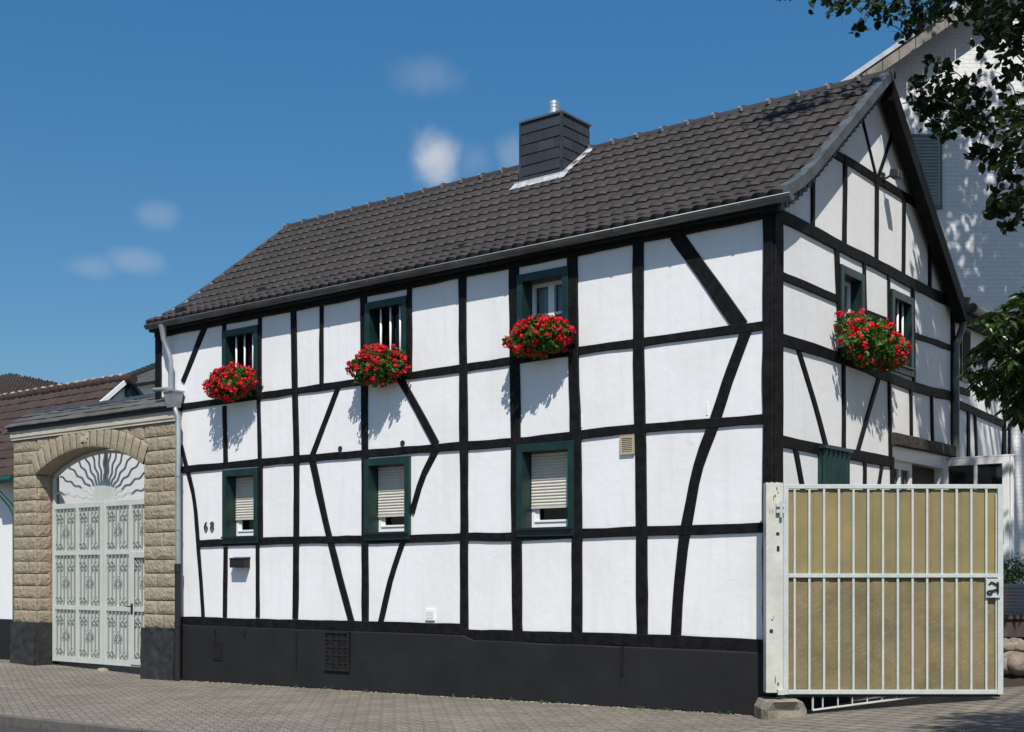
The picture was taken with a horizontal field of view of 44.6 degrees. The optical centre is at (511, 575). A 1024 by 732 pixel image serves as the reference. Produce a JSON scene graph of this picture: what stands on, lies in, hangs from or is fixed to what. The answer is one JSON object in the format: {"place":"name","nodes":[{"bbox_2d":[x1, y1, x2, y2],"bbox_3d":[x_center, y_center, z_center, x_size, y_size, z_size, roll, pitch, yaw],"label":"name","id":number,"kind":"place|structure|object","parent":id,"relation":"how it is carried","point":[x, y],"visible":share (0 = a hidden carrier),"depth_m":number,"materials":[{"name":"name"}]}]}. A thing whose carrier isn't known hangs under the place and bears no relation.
{"place":"outdoors","nodes":[
{"label":"outdoors","id":0,"kind":"place"},
{"bbox_2d":[0,725,60,731],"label":"road","id":1,"kind":"structure","parent":0,"point":[5,728],"depth_m":14.77,"materials":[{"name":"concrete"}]},
{"bbox_2d":[0,714,167,731],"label":"kerb","id":2,"kind":"structure","parent":1,"relation":"on","point":[43,724],"depth_m":14.57,"materials":[{"name":"stone"}]},
{"bbox_2d":[0,659,880,731],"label":"pavement","id":3,"kind":"structure","parent":0,"point":[122,696],"depth_m":15.71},
{"bbox_2d":[0,373,62,394],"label":"house","id":4,"kind":"structure","parent":3,"relation":"on","point":[11,382],"depth_m":55.88,"materials":[{"name":"tile"}]},
{"bbox_2d":[0,373,145,659],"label":"neighbour house","id":5,"kind":"structure","parent":3,"relation":"on","point":[15,406],"depth_m":26.38,"materials":[{"name":"white paint"}]},
{"bbox_2d":[2,393,183,680],"bbox_3d":[-7.619,-0.603,22.926,5.360,5.205,0.706,0,0,38],"label":"stone gateway","id":6,"kind":"object","parent":3,"relation":"on","point":[49,444],"visible":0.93,"depth_m":22.73,"materials":[{"name":"brown stone"}]},
{"bbox_2d":[52,450,145,666],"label":"entrance gate","id":7,"kind":"structure","parent":6,"relation":"attached to","point":[98,573],"depth_m":23.09,"materials":[{"name":"white metal"}]},
{"bbox_2d":[96,668,108,670],"bbox_3d":[-7.543,1.739,22.991,0.232,0.070,0.163,0,0,38],"label":"gate stop","id":8,"kind":"object","parent":3,"relation":"on","point":[102,669],"visible":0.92,"depth_m":22.94,"materials":[{"name":"stone"}]},
{"bbox_2d":[127,363,154,394],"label":"courtyard house","id":9,"kind":"structure","parent":3,"relation":"on","point":[145,382],"depth_m":37.86,"materials":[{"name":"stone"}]},
{"bbox_2d":[181,677,730,713],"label":"weeds","id":10,"kind":"object","parent":3,"relation":"on","point":[453,695],"visible":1,"depth_m":16.68,"materials":[{"name":"green plant"}]},
{"bbox_2d":[181,680,744,715],"bbox_3d":[-1.485,1.698,17.781,10.785,0.162,0.173,0,0,38],"label":"grit","id":11,"kind":"object","parent":3,"relation":"on","point":[477,698],"visible":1,"depth_m":16.84,"materials":[{"name":"grey gravel"}]},
{"bbox_2d":[143,68,1014,715],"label":"timber framed house","id":12,"kind":"structure","parent":3,"relation":"on","point":[467,504],"depth_m":17.04,"materials":[{"name":"white paint"}]},
{"bbox_2d":[202,361,260,402],"bbox_3d":[-4.574,-3.127,20.066,1.294,0.690,0.571,0,0,38],"label":"flower box","id":13,"kind":"object","parent":12,"relation":"attached to","point":[229,378],"visible":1,"depth_m":19.95,"materials":[{"name":"red"}]},
{"bbox_2d":[229,557,249,567],"bbox_3d":[-4.410,-0.215,20.193,0.378,0.174,0.141,0,0,38],"label":"letter box","id":14,"kind":"object","parent":12,"relation":"attached to","point":[239,562],"visible":1,"depth_m":20.11,"materials":[{"name":"black metal"}]},
{"bbox_2d":[221,468,257,543],"bbox_3d":[-4.146,-1.133,20.578,1.289,1.578,0.955,0,0,38],"label":"window","id":15,"kind":"structure","parent":12,"relation":"in","point":[239,486],"depth_m":20.46,"materials":[{"name":"green paint"}]},
{"bbox_2d":[222,325,257,400],"bbox_3d":[-4.153,-3.453,20.583,1.293,1.514,0.955,0,0,38],"label":"window","id":16,"kind":"structure","parent":12,"relation":"in","point":[239,345],"depth_m":20.45,"materials":[{"name":"green paint"}]},
{"bbox_2d":[345,343,410,387],"bbox_3d":[-1.979,-3.050,18.028,1.151,0.658,0.568,0,0,38],"label":"flower box","id":17,"kind":"object","parent":12,"relation":"attached to","point":[369,366],"visible":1,"depth_m":17.91,"materials":[{"name":"red"}]},
{"bbox_2d":[365,295,406,376],"bbox_3d":[-1.583,-3.461,18.559,1.244,1.535,0.955,0,0,38],"label":"window","id":18,"kind":"structure","parent":12,"relation":"in","point":[386,319],"depth_m":18.42,"materials":[{"name":"green paint"}]},
{"bbox_2d":[362,456,410,539],"bbox_3d":[-1.565,-1.129,18.544,1.323,1.577,0.955,0,0,38],"label":"window","id":19,"kind":"structure","parent":12,"relation":"in","point":[387,481],"depth_m":18.42,"materials":[{"name":"green paint"}]},
{"bbox_2d":[502,314,575,360],"bbox_3d":[0.330,-3.105,16.212,1.112,0.606,0.564,0,0,38],"label":"flower box","id":20,"kind":"object","parent":12,"relation":"attached to","point":[532,334],"visible":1,"depth_m":16.11,"materials":[{"name":"red"}]},
{"bbox_2d":[517,265,567,357],"bbox_3d":[0.665,-3.472,16.786,1.254,1.490,0.955,0,0,38],"label":"window","id":21,"kind":"structure","parent":12,"relation":"in","point":[542,292],"depth_m":16.65,"materials":[{"name":"green paint"}]},
{"bbox_2d":[515,440,573,536],"bbox_3d":[0.698,-1.143,16.761,1.350,1.609,0.955,0,0,38],"label":"window","id":22,"kind":"structure","parent":12,"relation":"in","point":[545,470],"depth_m":16.63,"materials":[{"name":"green paint"}]},
{"bbox_2d":[840,264,864,364],"bbox_3d":[4.062,-3.370,16.379,0.955,1.553,1.162,0,0,38],"label":"window","id":23,"kind":"structure","parent":12,"relation":"in","point":[852,282],"depth_m":16.33,"materials":[{"name":"green paint"}]},
{"bbox_2d":[833,308,912,372],"bbox_3d":[4.731,-3.022,16.197,0.522,0.782,2.129,0,0,38],"label":"flower box","id":24,"kind":"object","parent":12,"relation":"attached to","point":[878,345],"visible":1,"depth_m":15.91,"materials":[{"name":"red"}]},
{"bbox_2d":[881,169,902,180],"bbox_3d":[5.142,-5.419,16.882,0.249,0.136,0.168,0,0,38],"label":"wall lamp","id":25,"kind":"object","parent":12,"relation":"attached to","point":[895,174],"visible":1,"depth_m":16.81,"materials":[{"name":"black metal"}]},
{"bbox_2d":[890,288,915,376],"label":"window","id":26,"kind":"structure","parent":12,"relation":"in","point":[902,305],"depth_m":17.69,"materials":[{"name":"green paint"}]},
{"bbox_2d":[754,696,806,719],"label":"stone block","id":27,"kind":"structure","parent":3,"relation":"on","point":[769,708],"depth_m":13.91,"materials":[{"name":"concrete"}]},
{"bbox_2d":[776,0,1023,235],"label":"broadleaf tree","id":28,"kind":"object","parent":3,"relation":"on","point":[1002,26],"visible":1,"depth_m":16.40,"materials":[{"name":"green plant"}]},
{"bbox_2d":[840,0,1023,583],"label":"tall white building","id":29,"kind":"structure","parent":3,"relation":"on","point":[987,256],"depth_m":24.00,"materials":[{"name":"paint"}]},
{"bbox_2d":[911,134,942,208],"bbox_3d":[7.894,-7.754,23.960,0.716,1.423,0.100,0,0,0],"label":"window","id":30,"kind":"structure","parent":29,"relation":"in","point":[929,150],"depth_m":23.94,"materials":[{"name":"metal"}]},
{"bbox_2d":[955,303,1010,458],"bbox_3d":[6.550,-2.420,21.212,3.539,8.040,2.882,0,0,38],"label":"annex","id":31,"kind":"object","parent":3,"relation":"on","point":[982,433],"visible":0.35,"depth_m":20.01,"materials":[{"name":"white paint"}]},
{"bbox_2d":[961,329,970,382],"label":"window","id":32,"kind":"structure","parent":31,"relation":"in","point":[966,339],"depth_m":19.57,"materials":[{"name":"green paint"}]},
{"bbox_2d":[1003,674,1023,687],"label":"planting bed","id":33,"kind":"object","parent":3,"relation":"on","point":[1010,680],"visible":0.05,"depth_m":15.57,"materials":[{"name":"brown soil"}]},
{"bbox_2d":[956,287,1023,432],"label":"evergreen tree","id":34,"kind":"object","parent":33,"relation":"on","point":[1006,347],"visible":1,"depth_m":15.39,"materials":[{"name":"green plant"}]},
{"bbox_2d":[1003,658,1010,674],"bbox_3d":[6.166,1.138,15.713,0.351,0.227,0.348,0,0,-17],"label":"boulder","id":35,"kind":"object","parent":33,"relation":"on","point":[1005,671],"visible":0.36,"depth_m":15.56,"materials":[{"name":"beige stone"}]},
{"bbox_2d":[1003,651,1023,675],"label":"boulder","id":36,"kind":"object","parent":33,"relation":"on","point":[1015,662],"visible":0.81,"depth_m":15.53,"materials":[{"name":"beige stone"}]},
{"bbox_2d":[1003,638,1014,652],"bbox_3d":[6.282,0.902,15.945,0.334,0.218,0.287,0,0,38],"label":"boulder","id":37,"kind":"object","parent":36,"relation":"on","point":[1008,645],"visible":0.38,"depth_m":15.81,"materials":[{"name":"beige stone"}]},
{"bbox_2d":[1008,637,1023,652],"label":"boulder","id":38,"kind":"object","parent":33,"relation":"on","point":[1019,644],"visible":0.59,"depth_m":15.81,"materials":[{"name":"beige stone"}]},
{"bbox_2d":[0,0,955,383],"label":"sky","id":39,"kind":"structure","parent":0,"point":[148,147],"materials":[{"name":"blue"}]},
{"bbox_2d":[726,686,1023,731],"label":"driveway","id":40,"kind":"structure","parent":0,"point":[1004,712],"depth_m":12.99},
{"bbox_2d":[763,482,1002,710],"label":"yard gate","id":41,"kind":"structure","parent":40,"relation":"on","point":[882,593],"depth_m":14.15,"materials":[{"name":"white metal"}]},
{"bbox_2d":[1003,615,1023,639],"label":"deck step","id":42,"kind":"object","parent":40,"relation":"on","point":[1013,625],"visible":0.01,"depth_m":16.33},
{"bbox_2d":[1003,552,1023,614],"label":"flower pot","id":43,"kind":"object","parent":42,"relation":"on","point":[1013,598],"visible":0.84,"depth_m":16.48,"materials":[{"name":"grey"}]}
]}

